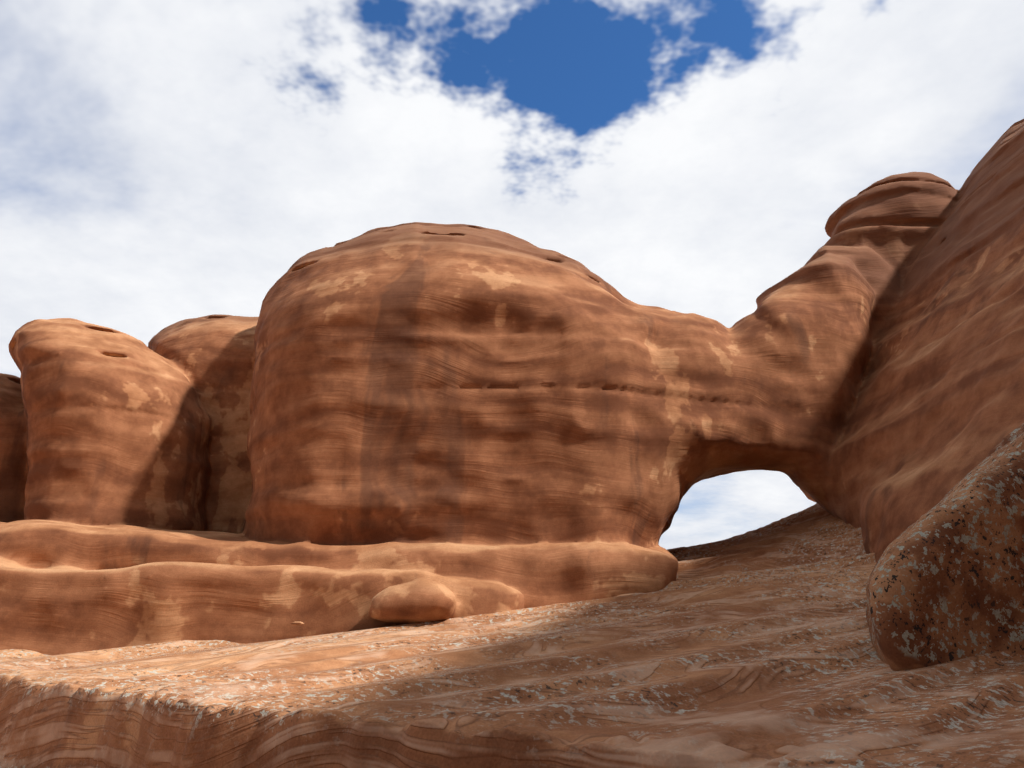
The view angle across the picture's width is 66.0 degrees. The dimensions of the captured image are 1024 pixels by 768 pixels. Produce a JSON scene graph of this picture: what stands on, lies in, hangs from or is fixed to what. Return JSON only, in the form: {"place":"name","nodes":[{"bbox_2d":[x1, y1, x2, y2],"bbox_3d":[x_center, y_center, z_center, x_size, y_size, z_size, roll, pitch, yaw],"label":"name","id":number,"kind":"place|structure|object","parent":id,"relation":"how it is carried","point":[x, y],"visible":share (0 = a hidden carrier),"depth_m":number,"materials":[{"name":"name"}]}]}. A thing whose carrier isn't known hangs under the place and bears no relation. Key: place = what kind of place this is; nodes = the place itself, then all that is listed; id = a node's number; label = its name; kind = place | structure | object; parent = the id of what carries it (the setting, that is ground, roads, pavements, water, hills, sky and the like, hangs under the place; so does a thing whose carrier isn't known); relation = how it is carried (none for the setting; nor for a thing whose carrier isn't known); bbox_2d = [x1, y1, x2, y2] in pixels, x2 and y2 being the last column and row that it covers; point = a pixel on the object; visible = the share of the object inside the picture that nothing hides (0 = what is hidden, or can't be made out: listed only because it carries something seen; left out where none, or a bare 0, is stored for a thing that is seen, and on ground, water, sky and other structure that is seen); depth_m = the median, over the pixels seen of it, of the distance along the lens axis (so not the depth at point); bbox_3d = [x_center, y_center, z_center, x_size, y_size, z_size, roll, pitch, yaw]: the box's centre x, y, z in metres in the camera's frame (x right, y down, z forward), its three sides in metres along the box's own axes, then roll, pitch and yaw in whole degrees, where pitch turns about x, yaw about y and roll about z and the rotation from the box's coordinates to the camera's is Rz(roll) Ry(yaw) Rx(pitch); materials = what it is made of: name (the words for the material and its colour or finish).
{"place":"outdoors","nodes":[
{"label":"outdoors","id":0,"kind":"place"},
{"bbox_2d":[0,503,1023,767],"bbox_3d":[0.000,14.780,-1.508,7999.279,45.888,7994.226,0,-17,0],"label":"slickrock ground","id":1,"kind":"structure","parent":0,"point":[752,649],"depth_m":8.22,"materials":[{"name":"stone"}]},
{"bbox_2d":[0,119,1023,654],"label":"rock formation","id":2,"kind":"object","parent":1,"relation":"on","point":[406,423],"visible":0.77,"depth_m":21.82,"materials":[{"name":"brown stone"}]},
{"bbox_2d":[866,423,1023,670],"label":"boulder","id":3,"kind":"object","parent":1,"relation":"on","point":[945,583],"visible":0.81,"depth_m":7.81,"materials":[{"name":"stone"}]},
{"bbox_2d":[0,0,1023,549],"label":"sky","id":4,"kind":"structure","parent":0,"point":[164,163],"materials":[{"name":"white"}]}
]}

